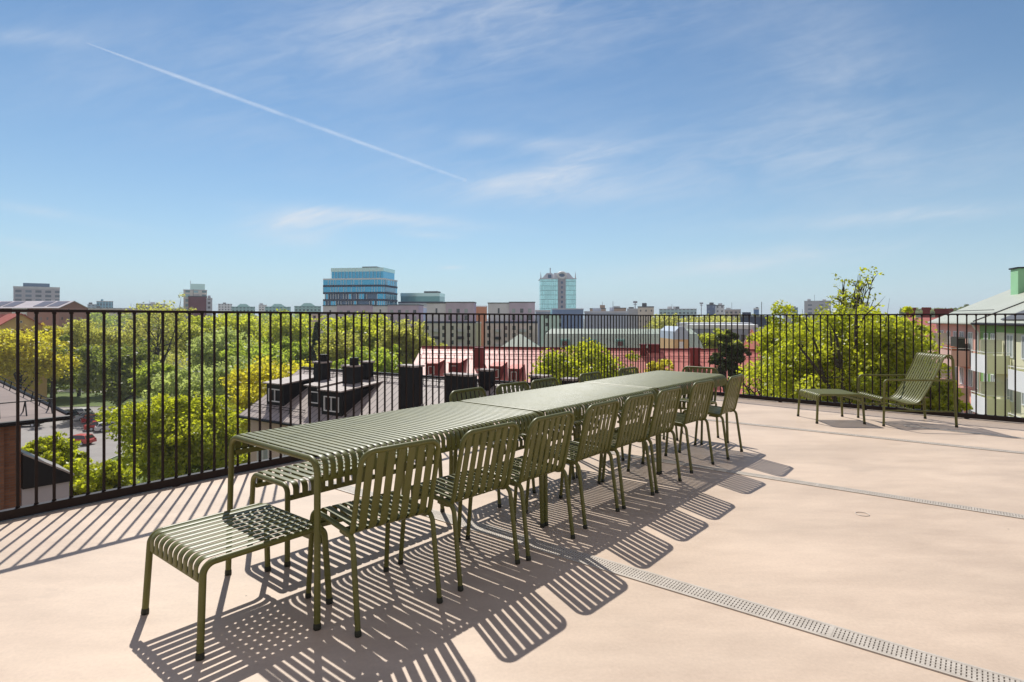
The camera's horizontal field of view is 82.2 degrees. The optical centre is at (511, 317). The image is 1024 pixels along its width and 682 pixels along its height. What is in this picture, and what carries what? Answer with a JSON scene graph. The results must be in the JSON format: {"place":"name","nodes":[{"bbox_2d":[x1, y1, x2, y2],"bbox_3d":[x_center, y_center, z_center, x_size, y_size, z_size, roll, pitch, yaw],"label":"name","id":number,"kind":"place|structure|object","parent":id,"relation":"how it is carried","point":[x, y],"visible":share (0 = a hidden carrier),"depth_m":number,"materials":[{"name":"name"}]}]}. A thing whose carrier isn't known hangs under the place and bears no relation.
{"place":"outdoors","nodes":[
{"label":"outdoors","id":0,"kind":"place"},
{"bbox_2d":[21,407,164,463],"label":"parking lot","id":1,"kind":"structure","parent":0,"point":[28,432],"depth_m":92.49,"materials":[{"name":"grey asphalt"}]},
{"bbox_2d":[68,433,96,445],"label":"parked car","id":2,"kind":"object","parent":1,"relation":"on","point":[81,437],"visible":0.43,"depth_m":84.47,"materials":[{"name":"red paint"}]},
{"bbox_2d":[127,361,178,406],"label":"tree","id":3,"kind":"object","parent":1,"relation":"on","point":[141,380],"visible":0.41,"depth_m":99.95,"materials":[{"name":"green plant"}]},
{"bbox_2d":[47,365,247,484],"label":"park grass","id":4,"kind":"structure","parent":0,"point":[62,399],"depth_m":130.69,"materials":[{"name":"green plant"}]},
{"bbox_2d":[0,313,46,401],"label":"ochre house","id":5,"kind":"structure","parent":4,"relation":"on","point":[8,321],"depth_m":122.22,"materials":[{"name":"red tile"}]},
{"bbox_2d":[0,376,69,509],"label":"brick house","id":6,"kind":"structure","parent":4,"relation":"on","point":[8,443],"depth_m":17.27,"materials":[{"name":"brown brick"}]},
{"bbox_2d":[0,301,88,331],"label":"brick apartments","id":7,"kind":"structure","parent":4,"relation":"on","point":[61,318],"depth_m":192.99,"materials":[{"name":"brown brick"}]},
{"bbox_2d":[0,325,97,391],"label":"tree","id":8,"kind":"object","parent":4,"relation":"on","point":[8,353],"visible":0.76,"depth_m":110.41,"materials":[{"name":"yellow plant"}]},
{"bbox_2d":[39,322,66,400],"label":"tree","id":9,"kind":"object","parent":4,"relation":"on","point":[60,330],"visible":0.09,"depth_m":124.42,"materials":[{"name":"yellow plant"}]},
{"bbox_2d":[21,430,92,477],"bbox_3d":[-26.098,12.364,33.014,4.112,12.027,4.202,0,0,43],"label":"tree","id":10,"kind":"object","parent":4,"relation":"on","point":[62,449],"visible":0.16,"depth_m":32.74,"materials":[{"name":"green plant"}]},
{"bbox_2d":[47,358,82,394],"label":"tree","id":11,"kind":"object","parent":4,"relation":"on","point":[63,381],"visible":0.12,"depth_m":133.21,"materials":[{"name":"green plant"}]},
{"bbox_2d":[51,317,117,395],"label":"tree","id":12,"kind":"object","parent":4,"relation":"on","point":[79,333],"visible":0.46,"depth_m":136.19,"materials":[{"name":"green plant"}]},
{"bbox_2d":[63,458,142,495],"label":"tree","id":13,"kind":"object","parent":4,"relation":"on","point":[79,486],"visible":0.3,"depth_m":30.74,"materials":[{"name":"green plant"}]},
{"bbox_2d":[51,333,159,406],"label":"tree","id":14,"kind":"object","parent":4,"relation":"on","point":[111,366],"visible":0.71,"depth_m":108.38,"materials":[{"name":"green plant"}]},
{"bbox_2d":[92,324,160,367],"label":"tree","id":15,"kind":"object","parent":4,"relation":"on","point":[112,336],"visible":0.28,"depth_m":141.64,"materials":[{"name":"green plant"}]},
{"bbox_2d":[121,292,203,364],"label":"tree","id":16,"kind":"object","parent":4,"relation":"on","point":[140,323],"visible":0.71,"depth_m":133.62,"materials":[{"name":"green plant"}]},
{"bbox_2d":[94,391,247,482],"bbox_3d":[-26.939,12.163,49.055,10.887,12.452,12.311,0,0,0],"label":"tree","id":17,"kind":"object","parent":4,"relation":"on","point":[155,437],"visible":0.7,"depth_m":45.87,"materials":[{"name":"green plant"}]},
{"bbox_2d":[140,365,232,413],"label":"tree","id":18,"kind":"object","parent":4,"relation":"on","point":[169,384],"visible":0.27,"depth_m":94.91,"materials":[{"name":"green plant"}]},
{"bbox_2d":[64,341,311,379],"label":"park undergrowth","id":19,"kind":"object","parent":4,"relation":"on","point":[182,360],"visible":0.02,"depth_m":178.07,"materials":[{"name":"green plant"}]},
{"bbox_2d":[154,313,224,377],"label":"tree","id":20,"kind":"object","parent":4,"relation":"on","point":[207,328],"visible":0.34,"depth_m":148.08,"materials":[{"name":"green plant"}]},
{"bbox_2d":[191,429,247,471],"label":"tree","id":21,"kind":"object","parent":4,"relation":"on","point":[245,455],"visible":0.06,"depth_m":49.73,"materials":[{"name":"green plant"}]},
{"bbox_2d":[186,326,257,374],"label":"tree","id":22,"kind":"object","parent":4,"relation":"on","point":[207,348],"visible":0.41,"depth_m":114.62,"materials":[{"name":"green plant"}]},
{"bbox_2d":[194,355,263,403],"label":"tree","id":23,"kind":"object","parent":4,"relation":"on","point":[220,371],"visible":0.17,"depth_m":89.55,"materials":[{"name":"green plant"}]},
{"bbox_2d":[205,313,268,349],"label":"tree","id":24,"kind":"object","parent":4,"relation":"on","point":[243,322],"visible":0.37,"depth_m":161.55,"materials":[{"name":"green plant"}]},
{"bbox_2d":[218,340,295,367],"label":"tree","id":25,"kind":"object","parent":4,"relation":"on","point":[243,350],"visible":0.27,"depth_m":106.22,"materials":[{"name":"green plant"}]},
{"bbox_2d":[218,353,333,431],"bbox_3d":[-23.506,11.031,62.361,14.324,14.700,15.274,0,0,0],"label":"tree","id":26,"kind":"object","parent":4,"relation":"on","point":[243,391],"visible":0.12,"depth_m":59.34,"materials":[{"name":"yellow plant"}]},
{"bbox_2d":[246,309,313,349],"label":"tree","id":27,"kind":"object","parent":4,"relation":"on","point":[285,329],"visible":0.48,"depth_m":146.72,"materials":[{"name":"green plant"}]},
{"bbox_2d":[261,336,314,370],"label":"tree","id":28,"kind":"object","parent":4,"relation":"on","point":[295,347],"visible":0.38,"depth_m":116.92,"materials":[{"name":"green plant"}]},
{"bbox_2d":[307,321,322,363],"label":"conifer tree","id":29,"kind":"object","parent":4,"relation":"on","point":[314,342],"visible":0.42,"depth_m":117.33,"materials":[{"name":"green plant"}]},
{"bbox_2d":[314,328,368,368],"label":"tree","id":30,"kind":"object","parent":4,"relation":"on","point":[332,346],"visible":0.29,"depth_m":94.35,"materials":[{"name":"green plant"}]},
{"bbox_2d":[308,310,395,352],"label":"tree","id":31,"kind":"object","parent":4,"relation":"on","point":[349,323],"visible":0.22,"depth_m":123.69,"materials":[{"name":"green plant"}]},
{"bbox_2d":[331,344,401,372],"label":"tree","id":32,"kind":"object","parent":4,"relation":"on","point":[381,360],"visible":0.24,"depth_m":82.33,"materials":[{"name":"green plant"}]},
{"bbox_2d":[374,319,447,363],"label":"tree","id":33,"kind":"object","parent":4,"relation":"on","point":[402,341],"visible":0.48,"depth_m":109.41,"materials":[{"name":"green plant"}]},
{"bbox_2d":[525,337,639,382],"bbox_3d":[6.820,10.078,55.301,11.409,16.667,10.739,0,0,-28],"label":"tree","id":34,"kind":"object","parent":4,"relation":"on","point":[565,363],"visible":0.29,"depth_m":53.31,"materials":[{"name":"green plant"}]},
{"bbox_2d":[646,359,672,371],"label":"tree","id":35,"kind":"object","parent":4,"relation":"on","point":[661,365],"visible":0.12,"depth_m":51.75,"materials":[{"name":"yellow plant"}]},
{"bbox_2d":[660,326,687,347],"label":"gable house","id":36,"kind":"structure","parent":4,"relation":"on","point":[675,337],"depth_m":105.06,"materials":[{"name":"paint"}]},
{"bbox_2d":[708,329,751,391],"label":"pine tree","id":37,"kind":"object","parent":4,"relation":"on","point":[734,355],"visible":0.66,"depth_m":43.47,"materials":[{"name":"green plant"}]},
{"bbox_2d":[728,343,775,395],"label":"tree","id":38,"kind":"object","parent":4,"relation":"on","point":[746,389],"visible":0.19,"depth_m":36.05,"materials":[{"name":"green plant"}]},
{"bbox_2d":[744,300,831,396],"bbox_3d":[15.332,8.675,32.079,4.940,19.441,5.658,0,0,0],"label":"tree","id":39,"kind":"object","parent":4,"relation":"on","point":[787,310],"visible":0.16,"depth_m":32.13,"materials":[{"name":"green plant"}]},
{"bbox_2d":[736,275,951,407],"bbox_3d":[15.695,8.234,28.484,9.023,20.355,9.326,0,0,0],"label":"tree","id":40,"kind":"object","parent":4,"relation":"on","point":[892,351],"visible":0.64,"depth_m":25.82,"materials":[{"name":"green plant"}]},
{"bbox_2d":[825,266,884,363],"bbox_3d":[17.179,7.904,29.305,2.676,20.986,2.301,0,0,26],"label":"tree","id":41,"kind":"object","parent":4,"relation":"on","point":[843,301],"visible":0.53,"depth_m":29.40,"materials":[{"name":"green plant"}]},
{"bbox_2d":[870,306,934,408],"bbox_3d":[20.431,8.856,30.815,4.694,19.027,4.114,0,0,0],"label":"tree","id":42,"kind":"object","parent":4,"relation":"on","point":[906,309],"visible":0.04,"depth_m":30.27,"materials":[{"name":"green plant"}]},
{"bbox_2d":[895,376,972,412],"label":"tree","id":43,"kind":"object","parent":4,"relation":"on","point":[943,396],"visible":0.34,"depth_m":24.36,"materials":[{"name":"green plant"}]},
{"bbox_2d":[90,313,308,329],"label":"horizon woods","id":44,"kind":"object","parent":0,"point":[97,317],"visible":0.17,"depth_m":405.96,"materials":[{"name":"green plant"}]},
{"bbox_2d":[239,354,577,461],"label":"dark roof house","id":45,"kind":"structure","parent":0,"point":[254,419],"depth_m":31.96,"materials":[{"name":"black metal"}]},
{"bbox_2d":[137,319,873,402],"bbox_3d":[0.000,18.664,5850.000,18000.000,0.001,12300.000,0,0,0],"label":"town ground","id":46,"kind":"structure","parent":0,"point":[401,362],"depth_m":499.03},
{"bbox_2d":[13,283,59,300],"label":"building","id":47,"kind":"structure","parent":46,"relation":"on","point":[35,292],"depth_m":459.45,"materials":[{"name":"concrete"}]},
{"bbox_2d":[21,449,73,505],"bbox_3d":[-14.614,11.159,18.240,1.800,14.410,1.238,0,0,40],"label":"annex","id":48,"kind":"object","parent":46,"relation":"on","point":[44,479],"visible":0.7,"depth_m":17.59,"materials":[{"name":"black metal"}]},
{"bbox_2d":[88,306,181,341],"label":"building","id":49,"kind":"structure","parent":46,"relation":"on","point":[98,308],"depth_m":436.70,"materials":[{"name":"concrete"}]},
{"bbox_2d":[183,281,206,319],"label":"building","id":50,"kind":"structure","parent":46,"relation":"on","point":[197,289],"depth_m":403.58,"materials":[{"name":"concrete"}]},
{"bbox_2d":[188,294,206,319],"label":"building","id":51,"kind":"structure","parent":46,"relation":"on","point":[197,302],"depth_m":394.85,"materials":[{"name":"brick"}]},
{"bbox_2d":[231,304,254,315],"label":"humped roof building","id":52,"kind":"structure","parent":46,"relation":"on","point":[242,307],"depth_m":565.08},
{"bbox_2d":[265,304,290,322],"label":"humped roof building","id":53,"kind":"structure","parent":46,"relation":"on","point":[274,307],"depth_m":565.25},
{"bbox_2d":[294,303,320,334],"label":"humped roof building","id":54,"kind":"structure","parent":46,"relation":"on","point":[308,307],"depth_m":524.16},
{"bbox_2d":[320,304,372,335],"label":"apartment block","id":55,"kind":"structure","parent":46,"relation":"on","point":[348,308],"depth_m":250.00,"materials":[{"name":"concrete"}]},
{"bbox_2d":[323,266,397,304],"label":"glass office","id":56,"kind":"structure","parent":46,"relation":"on","point":[374,285],"depth_m":308.35,"materials":[{"name":"blue glass"}]},
{"bbox_2d":[372,304,423,336],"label":"apartment block","id":57,"kind":"structure","parent":46,"relation":"on","point":[405,308],"depth_m":246.00,"materials":[{"name":"concrete"}]},
{"bbox_2d":[398,291,444,306],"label":"glass office","id":58,"kind":"structure","parent":46,"relation":"on","point":[425,298],"depth_m":335.32,"materials":[{"name":"teal glass"}]},
{"bbox_2d":[424,302,477,345],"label":"apartment block","id":59,"kind":"structure","parent":46,"relation":"on","point":[457,307],"depth_m":233.80,"materials":[{"name":"concrete"}]},
{"bbox_2d":[476,306,486,345],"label":"building","id":60,"kind":"structure","parent":46,"relation":"on","point":[481,309],"depth_m":262.20,"materials":[{"name":"orange brick"}]},
{"bbox_2d":[485,302,537,346],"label":"apartment block","id":61,"kind":"structure","parent":46,"relation":"on","point":[517,308],"depth_m":230.80,"materials":[{"name":"concrete"}]},
{"bbox_2d":[538,268,575,313],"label":"glass tower","id":62,"kind":"structure","parent":46,"relation":"on","point":[557,290],"depth_m":400.00,"materials":[{"name":"blue glass"}]},
{"bbox_2d":[552,309,583,328],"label":"building","id":63,"kind":"structure","parent":46,"relation":"on","point":[567,311],"depth_m":299.11,"materials":[{"name":"silver metal"}]},
{"bbox_2d":[584,307,628,328],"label":"building","id":64,"kind":"structure","parent":46,"relation":"on","point":[611,311],"depth_m":298.32,"materials":[{"name":"silver metal"}]},
{"bbox_2d":[627,307,637,328],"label":"building","id":65,"kind":"structure","parent":46,"relation":"on","point":[632,310],"depth_m":339.28,"materials":[{"name":"concrete"}]},
{"bbox_2d":[638,303,653,328],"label":"building","id":66,"kind":"structure","parent":46,"relation":"on","point":[644,309],"depth_m":329.19,"materials":[{"name":"concrete"}]},
{"bbox_2d":[659,306,696,320],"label":"building","id":67,"kind":"structure","parent":46,"relation":"on","point":[669,310],"depth_m":476.08,"materials":[{"name":"concrete"}]},
{"bbox_2d":[700,328,741,348],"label":"tree","id":68,"kind":"object","parent":46,"relation":"on","point":[711,339],"visible":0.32,"depth_m":118.47,"materials":[{"name":"green plant"}]},
{"bbox_2d":[686,324,757,343],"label":"building","id":69,"kind":"structure","parent":46,"relation":"on","point":[740,329],"depth_m":125.47,"materials":[{"name":"grey paint"}]},
{"bbox_2d":[740,302,770,326],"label":"building","id":70,"kind":"structure","parent":46,"relation":"on","point":[752,320],"depth_m":228.16,"materials":[{"name":"concrete"}]},
{"bbox_2d":[804,295,830,323],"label":"building","id":71,"kind":"structure","parent":46,"relation":"on","point":[810,306],"depth_m":516.64,"materials":[{"name":"concrete"}]},
{"bbox_2d":[885,318,935,402],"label":"pink roof house","id":72,"kind":"structure","parent":46,"relation":"on","point":[927,324],"depth_m":91.35,"materials":[{"name":"pink"}]},
{"bbox_2d":[928,267,1023,413],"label":"building","id":73,"kind":"structure","parent":46,"relation":"on","point":[1013,296],"depth_m":46.55,"materials":[{"name":"white paint"}]},
{"bbox_2d":[950,336,964,350],"bbox_3d":[34.931,2.514,45.991,0.450,2.100,1.800,0,0,21],"label":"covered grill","id":74,"kind":"object","parent":73,"relation":"in","point":[953,341],"visible":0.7,"depth_m":45.23,"materials":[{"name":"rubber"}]},
{"bbox_2d":[0,390,1023,681],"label":"terrace floor","id":75,"kind":"structure","parent":0,"point":[942,580],"depth_m":3.09,"materials":[{"name":"concrete"}]},
{"bbox_2d":[141,503,332,660],"bbox_3d":[-1.283,1.172,2.757,0.607,0.386,0.629,0,0,39],"label":"slatted stool","id":76,"kind":"object","parent":75,"relation":"on","point":[274,515],"visible":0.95,"depth_m":2.68,"materials":[{"name":"metal"}]},
{"bbox_2d":[0,309,650,520],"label":"railing","id":77,"kind":"object","parent":75,"relation":"on","point":[53,504],"visible":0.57,"depth_m":5.14,"materials":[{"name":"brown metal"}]},
{"bbox_2d":[247,445,444,566],"bbox_3d":[-1.026,1.140,3.811,0.462,0.451,1.199,0,0,40],"label":"slatted bench","id":78,"kind":"object","parent":75,"relation":"on","point":[278,479],"visible":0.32,"depth_m":3.49,"materials":[{"name":"metal"}]},
{"bbox_2d":[305,438,442,637],"bbox_3d":[-0.665,0.966,2.834,0.466,0.801,0.527,0,0,-44],"label":"slatted chair","id":79,"kind":"object","parent":75,"relation":"on","point":[384,507],"visible":0.97,"depth_m":2.70,"materials":[{"name":"metal"}]},
{"bbox_2d":[225,402,544,630],"bbox_3d":[-0.655,0.990,3.476,0.890,0.750,1.674,0,0,40],"label":"slatted table","id":80,"kind":"object","parent":75,"relation":"on","point":[400,425],"visible":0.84,"depth_m":3.15,"materials":[{"name":"metal"}]},
{"bbox_2d":[398,422,519,591],"bbox_3d":[-0.288,0.966,3.255,0.527,0.801,0.466,0,0,42],"label":"slatted chair","id":81,"kind":"object","parent":75,"relation":"on","point":[461,484],"visible":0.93,"depth_m":3.13,"materials":[{"name":"metal"}]},
{"bbox_2d":[449,387,535,507],"bbox_3d":[-0.157,0.966,4.555,0.527,0.801,0.466,0,0,37],"label":"slatted chair","id":82,"kind":"object","parent":75,"relation":"on","point":[453,397],"visible":0.31,"depth_m":4.57,"materials":[{"name":"metal"}]},
{"bbox_2d":[465,411,574,560],"bbox_3d":[0.058,0.966,3.624,0.527,0.801,0.466,0,0,41],"label":"slatted chair","id":83,"kind":"object","parent":75,"relation":"on","point":[518,477],"visible":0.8,"depth_m":3.50,"materials":[{"name":"metal"}]},
{"bbox_2d":[496,381,574,479],"bbox_3d":[0.190,0.966,4.969,0.527,0.801,0.466,0,0,42],"label":"slatted chair","id":84,"kind":"object","parent":75,"relation":"on","point":[508,385],"visible":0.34,"depth_m":5.06,"materials":[{"name":"metal"}]},
{"bbox_2d":[453,382,659,525],"bbox_3d":[0.421,0.990,4.761,0.890,0.750,1.674,0,0,40],"label":"slatted table","id":85,"kind":"object","parent":75,"relation":"on","point":[558,398],"visible":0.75,"depth_m":4.50,"materials":[{"name":"metal"}]},
{"bbox_2d":[531,377,602,477],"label":"slatted chair","id":86,"kind":"object","parent":75,"relation":"on","point":[576,423],"visible":0.34,"depth_m":5.35,"materials":[{"name":"metal"}]},
{"bbox_2d":[525,399,619,528],"bbox_3d":[0.427,0.966,4.120,0.527,0.801,0.466,0,0,39],"label":"slatted chair","id":87,"kind":"object","parent":75,"relation":"on","point":[583,449],"visible":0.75,"depth_m":4.00,"materials":[{"name":"metal"}]},
{"bbox_2d":[579,371,642,460],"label":"slatted chair","id":88,"kind":"object","parent":75,"relation":"on","point":[589,374],"visible":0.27,"depth_m":5.97,"materials":[{"name":"metal"}]},
{"bbox_2d":[568,392,654,508],"bbox_3d":[0.764,0.966,4.511,0.527,0.801,0.466,0,0,41],"label":"slatted chair","id":89,"kind":"object","parent":75,"relation":"on","point":[620,436],"visible":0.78,"depth_m":4.39,"materials":[{"name":"metal"}]},
{"bbox_2d":[601,386,681,492],"bbox_3d":[1.086,0.966,4.893,0.527,0.801,0.466,0,0,40],"label":"slatted chair","id":90,"kind":"object","parent":75,"relation":"on","point":[654,429],"visible":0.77,"depth_m":4.78,"materials":[{"name":"metal"}]},
{"bbox_2d":[618,367,678,440],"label":"slatted chair","id":91,"kind":"object","parent":75,"relation":"on","point":[621,370],"visible":0.2,"depth_m":6.63,"materials":[{"name":"metal"}]},
{"bbox_2d":[578,370,728,473],"bbox_3d":[1.498,0.990,6.047,0.890,0.750,1.674,0,0,40],"label":"slatted table","id":92,"kind":"object","parent":75,"relation":"on","point":[659,380],"visible":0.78,"depth_m":5.88,"materials":[{"name":"metal"}]},
{"bbox_2d":[304,475,1023,681],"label":"drain channel","id":93,"kind":"object","parent":75,"relation":"on","point":[935,662],"visible":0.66,"depth_m":2.73,"materials":[{"name":"metal"}]},
{"bbox_2d":[641,379,714,473],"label":"slatted chair","id":94,"kind":"object","parent":75,"relation":"on","point":[683,419],"visible":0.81,"depth_m":5.35,"materials":[{"name":"metal"}]},
{"bbox_2d":[662,366,718,444],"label":"slatted chair","id":95,"kind":"object","parent":75,"relation":"on","point":[682,403],"visible":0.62,"depth_m":6.67,"materials":[{"name":"metal"}]},
{"bbox_2d":[678,374,742,459],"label":"slatted chair","id":96,"kind":"object","parent":75,"relation":"on","point":[716,411],"visible":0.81,"depth_m":5.88,"materials":[{"name":"metal"}]},
{"bbox_2d":[610,451,1023,518],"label":"drain channel","id":97,"kind":"object","parent":75,"relation":"on","point":[968,508],"visible":0.9,"depth_m":4.63,"materials":[{"name":"metal"}]},
{"bbox_2d":[797,389,865,423],"bbox_3d":[4.255,1.172,7.852,0.629,0.386,0.607,0,0,3],"label":"slatted stool","id":98,"kind":"object","parent":75,"relation":"on","point":[813,393],"visible":1,"depth_m":7.73,"materials":[{"name":"metal"}]},
{"bbox_2d":[651,313,1023,422],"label":"railing","id":99,"kind":"object","parent":75,"relation":"on","point":[985,416],"visible":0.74,"depth_m":8.92,"materials":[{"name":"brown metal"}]},
{"bbox_2d":[707,419,1023,453],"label":"drain channel","id":100,"kind":"object","parent":75,"relation":"on","point":[972,447],"visible":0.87,"depth_m":6.67,"materials":[{"name":"metal"}]},
{"bbox_2d":[857,352,957,427],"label":"lounge chair","id":101,"kind":"object","parent":75,"relation":"on","point":[924,391],"visible":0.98,"depth_m":7.58,"materials":[{"name":"metal"}]},
{"bbox_2d":[903,425,1023,438],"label":"drain channel","id":102,"kind":"object","parent":75,"relation":"on","point":[964,432],"visible":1,"depth_m":6.97,"materials":[{"name":"metal"}]},
{"bbox_2d":[0,0,1023,318],"label":"sky","id":103,"kind":"structure","parent":0,"point":[660,154],"materials":[{"name":"blue"}]},
{"bbox_2d":[541,315,558,346],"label":"building","id":104,"kind":"structure","parent":0,"point":[546,325],"depth_m":214.84,"materials":[{"name":"concrete"}]},
{"bbox_2d":[414,344,760,391],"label":"red roof house","id":105,"kind":"structure","parent":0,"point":[429,360],"depth_m":69.81,"materials":[{"name":"paint"}]},
{"bbox_2d":[501,329,703,348],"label":"copper roof block","id":106,"kind":"structure","parent":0,"point":[583,339],"depth_m":118.83,"materials":[{"name":"beige paint"}]},
{"bbox_2d":[644,313,778,331],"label":"woods","id":107,"kind":"object","parent":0,"point":[685,320],"visible":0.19,"depth_m":246.82,"materials":[{"name":"green plant"}]},
{"bbox_2d":[899,307,958,317],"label":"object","id":108,"kind":"object","parent":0,"point":[920,311],"visible":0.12,"depth_m":482.09,"materials":[{"name":"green plant"}]},
{"bbox_2d":[971,303,1023,417],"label":"green house","id":109,"kind":"structure","parent":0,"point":[1019,308],"depth_m":38.43,"materials":[{"name":"paint"}]},
{"bbox_2d":[1006,334,1013,357],"bbox_3d":[32.298,1.814,38.054,0.070,1.500,1.050,0,0,21],"label":"window","id":110,"kind":"structure","parent":109,"relation":"in","point":[1009,338],"depth_m":37.97,"materials":[{"name":"white paint"}]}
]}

